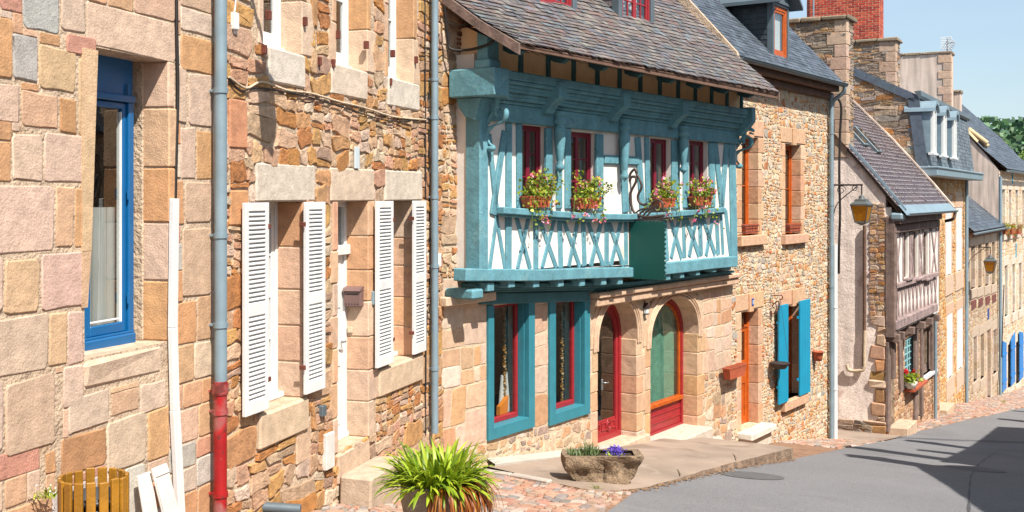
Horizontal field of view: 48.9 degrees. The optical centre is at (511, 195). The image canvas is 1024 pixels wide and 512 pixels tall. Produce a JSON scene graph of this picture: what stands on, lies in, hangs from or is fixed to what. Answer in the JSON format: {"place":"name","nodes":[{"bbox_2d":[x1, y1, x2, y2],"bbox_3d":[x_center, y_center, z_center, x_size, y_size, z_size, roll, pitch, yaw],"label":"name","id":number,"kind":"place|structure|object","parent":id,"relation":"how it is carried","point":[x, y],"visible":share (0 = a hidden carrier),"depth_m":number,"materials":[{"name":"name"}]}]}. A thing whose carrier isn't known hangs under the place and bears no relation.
{"place":"outdoors","nodes":[
{"label":"outdoors","id":0,"kind":"place"},
{"bbox_2d":[488,437,793,491],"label":"sidewalk","id":1,"kind":"structure","parent":0,"point":[664,460],"depth_m":16.25,"materials":[{"name":"concrete"}]},
{"bbox_2d":[561,438,643,484],"bbox_3d":[1.106,3.276,13.854,1.008,0.580,0.510,0,0,0],"label":"stone trough","id":2,"kind":"object","parent":1,"relation":"on","point":[611,465],"visible":0.99,"depth_m":13.70,"materials":[{"name":"stone"}]},
{"bbox_2d":[311,386,1023,511],"bbox_3d":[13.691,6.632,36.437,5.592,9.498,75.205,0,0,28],"label":"cobbles","id":3,"kind":"object","parent":0,"point":[571,498],"visible":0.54,"depth_m":12.86,"materials":[{"name":"brown stone"}]},
{"bbox_2d":[57,467,128,511],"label":"litter bin","id":4,"kind":"object","parent":3,"relation":"on","point":[112,495],"visible":1,"depth_m":6.19,"materials":[{"name":"yellow wood"}]},
{"bbox_2d":[0,0,228,511],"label":"stone house","id":5,"kind":"structure","parent":3,"relation":"on","point":[78,392],"depth_m":7.71,"materials":[{"name":"stone"}]},
{"bbox_2d":[31,484,56,499],"bbox_3d":[-2.838,1.796,6.858,0.230,0.092,0.199,0,0,23],"label":"weed","id":6,"kind":"object","parent":5,"relation":"attached to","point":[49,493],"visible":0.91,"depth_m":6.86,"materials":[{"name":"green plant"}]},
{"bbox_2d":[90,207,116,325],"bbox_3d":[-2.909,0.555,8.020,0.024,0.945,0.812,0,0,16],"label":"curtain","id":7,"kind":"object","parent":5,"relation":"hanging from","point":[103,286],"visible":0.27,"depth_m":8.02,"materials":[{"name":"white fabric"}]},
{"bbox_2d":[84,55,135,350],"bbox_3d":[-2.862,0.039,7.910,0.090,2.077,0.619,0,0,16],"label":"window","id":8,"kind":"structure","parent":5,"relation":"in","point":[114,76],"depth_m":8.11,"materials":[{"name":"blue paint"}]},
{"bbox_2d":[168,199,184,511],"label":"cable trunking","id":9,"kind":"object","parent":5,"relation":"attached to","point":[176,444],"visible":1,"depth_m":8.22,"materials":[{"name":"white paint"}]},
{"bbox_2d":[174,0,179,198],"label":"cable","id":10,"kind":"object","parent":5,"relation":"attached to","point":[177,82],"visible":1,"depth_m":8.30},
{"bbox_2d":[213,122,213,170],"bbox_3d":[-2.324,-0.248,8.800,0.010,1.200,0.024,0,0,16],"label":"cable","id":11,"kind":"object","parent":5,"relation":"attached to","point":[213,146],"visible":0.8,"depth_m":8.79,"materials":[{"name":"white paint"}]},
{"bbox_2d":[137,471,157,511],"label":"plank","id":12,"kind":"object","parent":3,"relation":"on","point":[146,492],"visible":1,"depth_m":7.80,"materials":[{"name":"white wood"}]},
{"bbox_2d":[151,463,178,511],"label":"plank","id":13,"kind":"object","parent":3,"relation":"on","point":[164,487],"visible":1,"depth_m":7.93,"materials":[{"name":"white wood"}]},
{"bbox_2d":[366,436,506,511],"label":"potted plant","id":14,"kind":"object","parent":3,"relation":"on","point":[436,480],"visible":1,"depth_m":9.56,"materials":[{"name":"green plant"}]},
{"bbox_2d":[471,466,551,483],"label":"kerb stones","id":15,"kind":"object","parent":3,"relation":"on","point":[527,477],"visible":0.34,"depth_m":13.78,"materials":[{"name":"stone"}]},
{"bbox_2d":[487,436,723,469],"bbox_3d":[1.805,4.128,17.632,0.140,1.458,7.440,0,0,34],"label":"render strip","id":16,"kind":"object","parent":3,"relation":"on","point":[517,459],"visible":0.23,"depth_m":15.26,"materials":[{"name":"concrete"}]},
{"bbox_2d":[607,408,1023,511],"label":"road","id":17,"kind":"structure","parent":0,"point":[908,474],"depth_m":15.93,"materials":[{"name":"grey asphalt"}]},
{"bbox_2d":[541,459,795,494],"bbox_3d":[2.870,3.882,15.704,1.114,0.955,6.782,0,0,39],"label":"curb","id":18,"kind":"object","parent":17,"relation":"on","point":[674,482],"visible":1,"depth_m":14.82,"materials":[{"name":"grey stone"}]},
{"bbox_2d":[720,471,783,479],"bbox_3d":[3.334,3.891,15.672,0.900,0.117,0.840,0,0,0],"label":"manhole cover","id":19,"kind":"object","parent":17,"relation":"on","point":[750,475],"visible":1,"depth_m":15.65,"materials":[{"name":"metal"}]},
{"bbox_2d":[896,437,1023,442],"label":"road seam","id":20,"kind":"object","parent":17,"relation":"on","point":[964,440],"visible":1,"depth_m":28.54,"materials":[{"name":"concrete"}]},
{"bbox_2d":[945,465,1005,471],"bbox_3d":[8.062,4.751,19.599,1.000,0.154,1.000,0,0,0],"label":"manhole cover","id":21,"kind":"object","parent":17,"relation":"on","point":[973,468],"visible":1,"depth_m":19.60,"materials":[{"name":"metal"}]},
{"bbox_2d":[967,452,995,511],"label":"road seam","id":22,"kind":"object","parent":17,"relation":"on","point":[969,494],"visible":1,"depth_m":15.85,"materials":[{"name":"grey asphalt"}]},
{"bbox_2d":[838,429,905,445],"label":"sidewalk","id":23,"kind":"structure","parent":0,"point":[854,436],"depth_m":27.77,"materials":[{"name":"stone"}]},
{"bbox_2d":[789,0,1023,129],"label":"sky","id":24,"kind":"structure","parent":0,"point":[987,35],"materials":[{"name":"blue"}]},
{"bbox_2d":[1001,285,1004,356],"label":"drainpipe","id":25,"kind":"object","parent":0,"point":[1002,320],"visible":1,"depth_m":46.49,"materials":[{"name":"grey metal"}]},
{"bbox_2d":[993,131,1023,145],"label":"hillside","id":26,"kind":"structure","parent":0,"point":[997,133],"depth_m":211.63,"materials":[{"name":"green plant"}]},
{"bbox_2d":[978,115,1023,145],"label":"woodland","id":27,"kind":"object","parent":26,"relation":"on","point":[1014,125],"visible":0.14,"depth_m":210.99,"materials":[{"name":"green plant"}]},
{"bbox_2d":[994,128,1020,134],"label":"tree","id":28,"kind":"object","parent":26,"relation":"on","point":[996,129],"visible":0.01,"depth_m":212.72,"materials":[{"name":"green plant"}]},
{"bbox_2d":[1007,143,1023,158],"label":"tree","id":29,"kind":"object","parent":26,"relation":"on","point":[1017,150],"visible":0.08,"depth_m":177.85,"materials":[{"name":"green plant"}]},
{"bbox_2d":[1018,151,1023,160],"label":"tree","id":30,"kind":"object","parent":26,"relation":"on","point":[1021,155],"depth_m":167.11,"materials":[{"name":"green plant"}]},
{"bbox_3d":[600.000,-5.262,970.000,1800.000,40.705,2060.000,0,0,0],"label":"ground","id":31,"kind":"structure","parent":0,"visible":0},
{"bbox_2d":[93,0,445,511],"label":"stone house","id":32,"kind":"structure","parent":31,"relation":"on","point":[317,222],"depth_m":10.86,"materials":[{"name":"stone"}]},
{"bbox_2d":[230,0,238,33],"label":"junction box","id":33,"kind":"object","parent":32,"relation":"attached to","point":[234,23],"visible":1,"depth_m":9.06,"materials":[{"name":"white paint"}]},
{"bbox_2d":[263,0,284,50],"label":"window","id":34,"kind":"structure","parent":32,"relation":"in","point":[273,39],"depth_m":10.22,"materials":[{"name":"white paint"}]},
{"bbox_2d":[262,502,301,511],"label":"waste pipe","id":35,"kind":"object","parent":32,"relation":"attached to","point":[276,507],"visible":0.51,"depth_m":9.55,"materials":[{"name":"metal"}]},
{"bbox_2d":[242,202,324,416],"bbox_3d":[-2.133,0.947,9.899,0.384,1.786,1.469,0,0,16],"label":"window","id":36,"kind":"structure","parent":32,"relation":"in","point":[259,220],"depth_m":10.18,"materials":[{"name":"white paint"}]},
{"bbox_2d":[318,405,326,416],"bbox_3d":[-1.786,2.027,10.610,0.050,0.100,0.090,0,0,16],"label":"vent cover","id":37,"kind":"object","parent":32,"relation":"attached to","point":[322,412],"visible":1,"depth_m":10.57,"materials":[{"name":"metal"}]},
{"bbox_2d":[228,78,425,121],"bbox_3d":[-1.632,-0.872,11.104,0.020,0.145,4.423,0,0,16],"label":"cable","id":38,"kind":"object","parent":32,"relation":"attached to","point":[231,81],"visible":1,"depth_m":10.41,"materials":[{"name":"brown plastic"}]},
{"bbox_2d":[228,76,426,120],"bbox_3d":[-1.635,-0.910,11.105,0.022,0.118,4.422,0,0,16],"label":"cable","id":39,"kind":"object","parent":32,"relation":"attached to","point":[279,87],"visible":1,"depth_m":10.46,"materials":[{"name":"plastic"}]},
{"bbox_2d":[322,431,334,470],"bbox_3d":[-1.749,2.429,10.725,0.055,0.340,0.180,0,0,16],"label":"meter cover","id":40,"kind":"object","parent":32,"relation":"attached to","point":[328,441],"visible":1,"depth_m":10.69,"materials":[{"name":"beige plastic"}]},
{"bbox_2d":[337,201,349,440],"bbox_3d":[-1.832,1.279,11.393,0.119,2.451,0.738,0,0,16],"label":"door","id":41,"kind":"structure","parent":32,"relation":"in","point":[343,249],"depth_m":11.68,"materials":[{"name":"white paint"}]},
{"bbox_2d":[336,0,351,67],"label":"window","id":42,"kind":"structure","parent":32,"relation":"in","point":[342,57],"depth_m":11.62,"materials":[{"name":"white paint"}]},
{"bbox_2d":[347,327,352,332],"bbox_3d":[-1.684,1.397,11.718,0.058,0.062,0.030,0,0,16],"label":"light switch","id":43,"kind":"object","parent":32,"relation":"attached to","point":[349,329],"visible":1,"depth_m":11.71,"materials":[{"name":"white plastic"}]},
{"bbox_2d":[342,286,363,306],"bbox_3d":[-1.643,1.044,11.664,0.199,0.208,0.110,0,0,16],"label":"mailbox","id":44,"kind":"object","parent":32,"relation":"attached to","point":[353,296],"visible":1,"depth_m":11.63,"materials":[{"name":"brown metal"}]},
{"bbox_2d":[354,147,359,168],"bbox_3d":[-1.564,-0.382,11.353,0.015,0.220,0.110,0,0,16],"label":"plaque","id":45,"kind":"object","parent":32,"relation":"attached to","point":[356,157],"visible":1,"depth_m":11.35,"materials":[{"name":"white plastic"}]},
{"bbox_2d":[370,291,374,304],"bbox_3d":[-1.447,1.070,11.760,0.050,0.140,0.050,0,0,16],"label":"doorbell","id":46,"kind":"object","parent":32,"relation":"attached to","point":[372,300],"visible":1,"depth_m":11.74,"materials":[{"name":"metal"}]},
{"bbox_2d":[388,0,398,79],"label":"window","id":47,"kind":"structure","parent":32,"relation":"in","point":[392,3],"depth_m":12.87,"materials":[{"name":"white paint"}]},
{"bbox_2d":[375,201,425,367],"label":"window shutters","id":48,"kind":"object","parent":32,"relation":"in","point":[385,353],"depth_m":12.09,"materials":[{"name":"white paint"}]},
{"bbox_2d":[424,0,425,434],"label":"cable","id":49,"kind":"object","parent":32,"relation":"attached to","point":[425,162],"visible":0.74,"depth_m":13.21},
{"bbox_2d":[426,92,430,388],"bbox_3d":[-0.992,0.527,13.321,0.014,3.500,0.153,0,0,16],"label":"cable","id":50,"kind":"object","parent":32,"relation":"attached to","point":[430,243],"visible":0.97,"depth_m":13.33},
{"bbox_2d":[438,253,440,266],"bbox_3d":[-0.887,0.780,13.606,0.040,0.160,0.100,0,0,16],"label":"junction box","id":51,"kind":"object","parent":32,"relation":"attached to","point":[439,258],"visible":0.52,"depth_m":13.58,"materials":[{"name":"white paint"}]},
{"bbox_2d":[439,0,779,467],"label":"half timbered house","id":52,"kind":"structure","parent":31,"relation":"on","point":[617,91],"depth_m":16.28,"materials":[{"name":"stone"}]},
{"bbox_2d":[443,6,494,51],"bbox_3d":[-0.512,-2.026,13.633,0.647,0.551,0.143,0,0,13],"label":"cable","id":53,"kind":"object","parent":52,"relation":"hanging from","point":[467,49],"visible":1,"depth_m":13.67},
{"bbox_2d":[496,395,508,414],"bbox_3d":[-0.129,2.850,15.303,0.060,0.240,0.210,0,0,34],"label":"orange cloth","id":54,"kind":"object","parent":52,"relation":"in","point":[502,406],"visible":1,"depth_m":15.29,"materials":[{"name":"orange fabric"}]},
{"bbox_2d":[502,306,506,396],"bbox_3d":[-0.101,2.284,15.399,0.069,1.613,0.069,0,0,0],"label":"curtain","id":55,"kind":"object","parent":52,"relation":"hanging from","point":[504,346],"visible":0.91,"depth_m":15.38,"materials":[{"name":"white fabric"}]},
{"bbox_2d":[499,373,509,411],"bbox_3d":[-0.107,2.681,15.413,0.026,0.578,0.260,0,0,34],"label":"white sail","id":56,"kind":"object","parent":52,"relation":"in","point":[501,395],"visible":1,"depth_m":15.38,"materials":[{"name":"white fabric"}]},
{"bbox_2d":[486,303,534,440],"bbox_3d":[-0.089,2.302,15.089,0.245,1.756,1.096,0,0,34],"label":"window","id":57,"kind":"structure","parent":52,"relation":"in","point":[522,417],"depth_m":15.38,"materials":[{"name":"teal paint"}]},
{"bbox_2d":[522,125,539,195],"bbox_3d":[0.202,-0.399,15.078,0.060,1.071,0.578,0,0,34],"label":"window","id":58,"kind":"structure","parent":52,"relation":"in","point":[530,134],"depth_m":15.12,"materials":[{"name":"red paint"}]},
{"bbox_2d":[517,168,567,228],"bbox_3d":[0.404,0.032,14.817,0.397,0.844,1.022,0,0,34],"label":"flower box","id":59,"kind":"object","parent":52,"relation":"attached to","point":[538,196],"visible":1,"depth_m":14.80,"materials":[{"name":"ceramic"}]},
{"bbox_2d":[540,0,570,5],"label":"dormer window","id":60,"kind":"structure","parent":52,"relation":"in","point":[567,2],"depth_m":16.37,"materials":[{"name":"red paint"}]},
{"bbox_2d":[560,302,563,401],"bbox_3d":[0.741,2.349,16.645,0.069,1.613,0.069,0,0,0],"label":"bead curtain","id":61,"kind":"object","parent":52,"relation":"hanging from","point":[561,353],"visible":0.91,"depth_m":16.63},
{"bbox_2d":[548,296,589,425],"bbox_3d":[0.751,2.363,16.334,0.245,1.747,1.114,0,0,34],"label":"window","id":62,"kind":"structure","parent":52,"relation":"in","point":[578,403],"depth_m":16.62,"materials":[{"name":"teal paint"}]},
{"bbox_2d":[571,132,590,208],"bbox_3d":[0.918,-0.358,16.140,0.060,1.095,0.749,0,0,34],"label":"window","id":63,"kind":"structure","parent":52,"relation":"in","point":[580,142],"depth_m":16.23,"materials":[{"name":"red paint"}]},
{"bbox_2d":[567,170,615,223],"bbox_3d":[1.106,0.021,15.933,0.317,0.764,1.264,0,0,34],"label":"flower box","id":64,"kind":"object","parent":52,"relation":"attached to","point":[589,200],"visible":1,"depth_m":15.85,"materials":[{"name":"ceramic"}]},
{"bbox_2d":[597,305,621,442],"bbox_3d":[1.406,2.728,17.663,0.144,2.264,1.310,0,0,34],"label":"door","id":65,"kind":"structure","parent":52,"relation":"in","point":[608,428],"depth_m":18.08,"materials":[{"name":"red paint"}]},
{"bbox_2d":[623,0,636,11],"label":"curtain","id":66,"kind":"object","parent":52,"relation":"hanging from","point":[624,4],"depth_m":18.56,"materials":[{"name":"white fabric"}]},
{"bbox_2d":[623,0,648,20],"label":"dormer window","id":67,"kind":"structure","parent":52,"relation":"in","point":[633,2],"depth_m":18.45,"materials":[{"name":"red paint"}]},
{"bbox_2d":[643,300,649,314],"bbox_3d":[2.169,1.807,18.230,0.085,0.233,0.090,0,0,34],"label":"wall lantern","id":68,"kind":"object","parent":52,"relation":"attached to","point":[646,307],"depth_m":18.21,"materials":[{"name":"metal"}]},
{"bbox_2d":[628,168,671,279],"bbox_3d":[2.086,0.426,17.039,0.751,1.697,0.042,0,0,34],"label":"hanging sign","id":69,"kind":"object","parent":52,"relation":"attached to","point":[647,249],"visible":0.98,"depth_m":17.06,"materials":[{"name":"wood"}]},
{"bbox_2d":[650,138,665,197],"bbox_3d":[2.299,-0.391,18.185,0.060,1.045,0.733,0,0,34],"label":"window","id":70,"kind":"structure","parent":52,"relation":"in","point":[657,147],"depth_m":18.26,"materials":[{"name":"red paint"}]},
{"bbox_2d":[650,305,676,402],"bbox_3d":[2.410,2.613,19.351,0.069,1.960,1.960,0,0,34],"label":"curtain","id":71,"kind":"object","parent":52,"relation":"hanging from","point":[663,372],"visible":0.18,"depth_m":19.78,"materials":[{"name":"green fabric"}]},
{"bbox_2d":[650,299,682,435],"bbox_3d":[2.522,2.894,19.347,0.110,2.363,1.880,0,0,34],"label":"window","id":72,"kind":"structure","parent":52,"relation":"in","point":[666,413],"depth_m":19.82,"materials":[{"name":"red paint"}]},
{"bbox_2d":[644,173,689,221],"bbox_3d":[2.441,0.043,17.900,0.374,0.785,1.208,0,0,34],"label":"flower box","id":73,"kind":"object","parent":52,"relation":"attached to","point":[661,193],"visible":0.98,"depth_m":17.88,"materials":[{"name":"ceramic"}]},
{"bbox_2d":[689,141,702,195],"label":"window","id":74,"kind":"structure","parent":52,"relation":"in","point":[695,147],"depth_m":19.49,"materials":[{"name":"red paint"}]},
{"bbox_2d":[686,176,724,228],"bbox_3d":[3.273,0.125,19.115,0.344,0.909,1.096,0,0,34],"label":"flower box","id":75,"kind":"object","parent":52,"relation":"attached to","point":[705,192],"visible":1,"depth_m":19.02,"materials":[{"name":"ceramic"}]},
{"bbox_2d":[678,0,848,443],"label":"stone house","id":76,"kind":"structure","parent":31,"relation":"on","point":[784,174],"depth_m":23.30,"materials":[{"name":"stone"}]},
{"bbox_2d":[722,362,746,379],"bbox_3d":[4.135,3.265,20.922,0.150,0.220,0.825,0,0,34],"label":"flower box","id":77,"kind":"object","parent":76,"relation":"attached to","point":[733,371],"visible":1,"depth_m":20.81,"materials":[{"name":"ceramic"}]},
{"bbox_2d":[741,139,748,234],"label":"window","id":78,"kind":"structure","parent":76,"relation":"in","point":[745,153],"depth_m":22.34,"materials":[{"name":"orange wood"}]},
{"bbox_2d":[741,312,748,423],"bbox_3d":[4.444,3.368,22.069,0.070,2.264,0.882,0,0,34],"label":"door","id":79,"kind":"structure","parent":76,"relation":"in","point":[744,315],"depth_m":22.31,"materials":[{"name":"orange wood"}]},
{"bbox_2d":[737,225,759,232],"bbox_3d":[4.495,0.640,21.711,0.236,0.131,0.884,0,0,34],"label":"box rail","id":80,"kind":"object","parent":76,"relation":"attached to","point":[752,228],"visible":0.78,"depth_m":21.67,"materials":[{"name":"wood"}]},
{"bbox_2d":[741,224,758,233],"bbox_3d":[4.589,0.645,21.846,0.150,0.180,0.697,0,0,34],"label":"flower box","id":81,"kind":"object","parent":76,"relation":"attached to","point":[749,228],"visible":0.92,"depth_m":21.73,"materials":[{"name":"wood"}]},
{"bbox_2d":[775,13,779,50],"bbox_3d":[5.390,-3.336,23.069,0.008,0.886,0.566,0,0,34],"label":"curtain","id":82,"kind":"object","parent":76,"relation":"hanging from","point":[777,31],"visible":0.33,"depth_m":23.17,"materials":[{"name":"white fabric"}]},
{"bbox_2d":[769,294,789,368],"bbox_3d":[5.382,2.748,22.696,0.426,1.508,0.399,0,0,34],"label":"hanging planter","id":83,"kind":"object","parent":76,"relation":"attached to","point":[777,364],"visible":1,"depth_m":22.68,"materials":[{"name":"metal"}]},
{"bbox_2d":[774,5,786,57],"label":"dormer window","id":84,"kind":"structure","parent":76,"relation":"in","point":[778,10],"depth_m":23.23,"materials":[{"name":"orange wood"}]},
{"bbox_2d":[785,146,791,233],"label":"window","id":85,"kind":"structure","parent":76,"relation":"in","point":[788,149],"depth_m":24.35,"materials":[{"name":"orange wood"}]},
{"bbox_2d":[776,299,809,404],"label":"window shutters","id":86,"kind":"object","parent":76,"relation":"in","point":[784,387],"depth_m":23.98,"materials":[{"name":"blue wood"}]},
{"bbox_2d":[813,351,823,360],"bbox_3d":[6.766,3.552,24.892,0.233,0.220,0.230,0,0,0],"label":"wall pot","id":87,"kind":"object","parent":76,"relation":"attached to","point":[818,355],"depth_m":24.82,"materials":[{"name":"ceramic"}]},
{"bbox_2d":[838,99,841,273],"bbox_3d":[7.497,-0.258,25.933,0.247,4.124,0.127,0,0,-18],"label":"cable","id":88,"kind":"object","parent":76,"relation":"attached to","point":[839,172],"visible":0.92,"depth_m":25.96,"materials":[{"name":"grey plastic"}]},
{"bbox_2d":[834,184,872,224],"bbox_3d":[7.777,0.206,25.813,0.886,0.943,0.413,0,0,34],"label":"street lantern","id":89,"kind":"object","parent":76,"relation":"attached to","point":[861,206],"visible":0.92,"depth_m":25.60,"materials":[{"name":"metal"}]},
{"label":"box rail","id":90,"kind":"object","parent":76,"relation":"attached to","visible":0},
{"bbox_2d":[785,223,801,231],"bbox_3d":[5.934,0.679,23.838,0.150,0.180,0.734,0,0,34],"label":"flower box","id":91,"kind":"object","parent":90,"relation":"on","point":[789,227],"visible":0.94,"depth_m":23.69,"materials":[{"name":"wood"}]},
{"bbox_2d":[789,14,958,435],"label":"half timbered house","id":92,"kind":"structure","parent":31,"relation":"on","point":[902,278],"depth_m":29.61,"materials":[{"name":"pink paint"}]},
{"bbox_2d":[845,331,866,372],"bbox_3d":[8.941,4.053,29.286,0.549,1.113,0.082,0,0,30],"label":"gable pipe","id":93,"kind":"object","parent":92,"relation":"attached to","point":[848,369],"visible":1,"depth_m":29.15,"materials":[{"name":"beige metal"}]},
{"bbox_2d":[862,225,865,366],"bbox_3d":[9.126,2.602,29.199,0.118,3.661,0.078,0,0,30],"label":"gable pipe","id":94,"kind":"object","parent":92,"relation":"attached to","point":[864,277],"visible":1,"depth_m":29.16,"materials":[{"name":"metal"}]},
{"bbox_2d":[903,232,913,280],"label":"window","id":95,"kind":"structure","parent":92,"relation":"in","point":[908,278],"depth_m":30.68,"materials":[{"name":"brown glass"}]},
{"bbox_2d":[904,335,912,375],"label":"window","id":96,"kind":"structure","parent":92,"relation":"in","point":[910,338],"depth_m":31.91,"materials":[{"name":"teal paint"}]},
{"bbox_2d":[904,368,922,388],"bbox_3d":[10.913,5.009,30.845,0.687,0.559,0.663,0,0,31],"label":"flower pot","id":97,"kind":"object","parent":92,"relation":"on","point":[910,381],"visible":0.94,"depth_m":30.74,"materials":[{"name":"green plant"}]},
{"bbox_2d":[913,232,922,280],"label":"window","id":98,"kind":"structure","parent":92,"relation":"in","point":[921,278],"depth_m":31.83,"materials":[{"name":"brown glass"}]},
{"bbox_2d":[923,231,932,280],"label":"window","id":99,"kind":"structure","parent":92,"relation":"in","point":[924,239],"depth_m":33.13,"materials":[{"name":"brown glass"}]},
{"bbox_2d":[923,327,937,379],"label":"window","id":100,"kind":"structure","parent":92,"relation":"in","point":[926,333],"depth_m":34.27,"materials":[{"name":"white glass"}]},
{"bbox_2d":[807,0,983,414],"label":"stone house","id":101,"kind":"structure","parent":31,"relation":"on","point":[910,104],"depth_m":40.08,"materials":[{"name":"stone"}]},
{"bbox_2d":[941,36,954,50],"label":"tv antenna","id":102,"kind":"object","parent":101,"relation":"attached to","point":[947,43],"visible":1,"depth_m":47.52,"materials":[{"name":"metal"}]},
{"bbox_2d":[968,196,1009,401],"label":"stone house","id":103,"kind":"structure","parent":31,"relation":"on","point":[985,227],"depth_m":51.10,"materials":[{"name":"stone"}]},
{"bbox_2d":[968,246,996,273],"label":"street lantern","id":104,"kind":"object","parent":103,"relation":"attached to","point":[990,262],"visible":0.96,"depth_m":46.62,"materials":[{"name":"metal"}]},
{"bbox_2d":[962,104,1023,395],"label":"stone house","id":105,"kind":"structure","parent":31,"relation":"on","point":[997,192],"depth_m":58.85,"materials":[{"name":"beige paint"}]},
{"bbox_2d":[968,129,977,142],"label":"timber batten","id":106,"kind":"object","parent":105,"relation":"on","point":[973,139],"visible":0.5,"depth_m":56.25,"materials":[{"name":"beige wood"}]},
{"bbox_2d":[969,127,988,144],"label":"timber batten","id":107,"kind":"object","parent":105,"relation":"on","point":[981,139],"visible":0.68,"depth_m":56.68,"materials":[{"name":"beige wood"}]},
{"bbox_2d":[1003,222,1011,237],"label":"flower box","id":108,"kind":"object","parent":105,"relation":"attached to","point":[1006,231],"visible":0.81,"depth_m":55.69,"materials":[{"name":"ceramic"}]},
{"bbox_2d":[1002,332,1015,391],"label":"window shutters","id":109,"kind":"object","parent":105,"relation":"in","point":[1004,346],"depth_m":56.78,"materials":[{"name":"blue wood"}]},
{"bbox_2d":[1009,222,1016,237],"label":"flower box","id":110,"kind":"object","parent":105,"relation":"attached to","point":[1012,230],"visible":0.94,"depth_m":57.58,"materials":[{"name":"ceramic"}]},
{"bbox_2d":[1016,223,1023,235],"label":"flower box","id":111,"kind":"object","parent":105,"relation":"attached to","point":[1019,229],"visible":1,"depth_m":60.00,"materials":[{"name":"ceramic"}]},
{"bbox_2d":[1019,331,1023,380],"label":"window shutter","id":112,"kind":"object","parent":105,"relation":"in","point":[1021,341],"depth_m":61.84,"materials":[{"name":"blue wood"}]}
]}

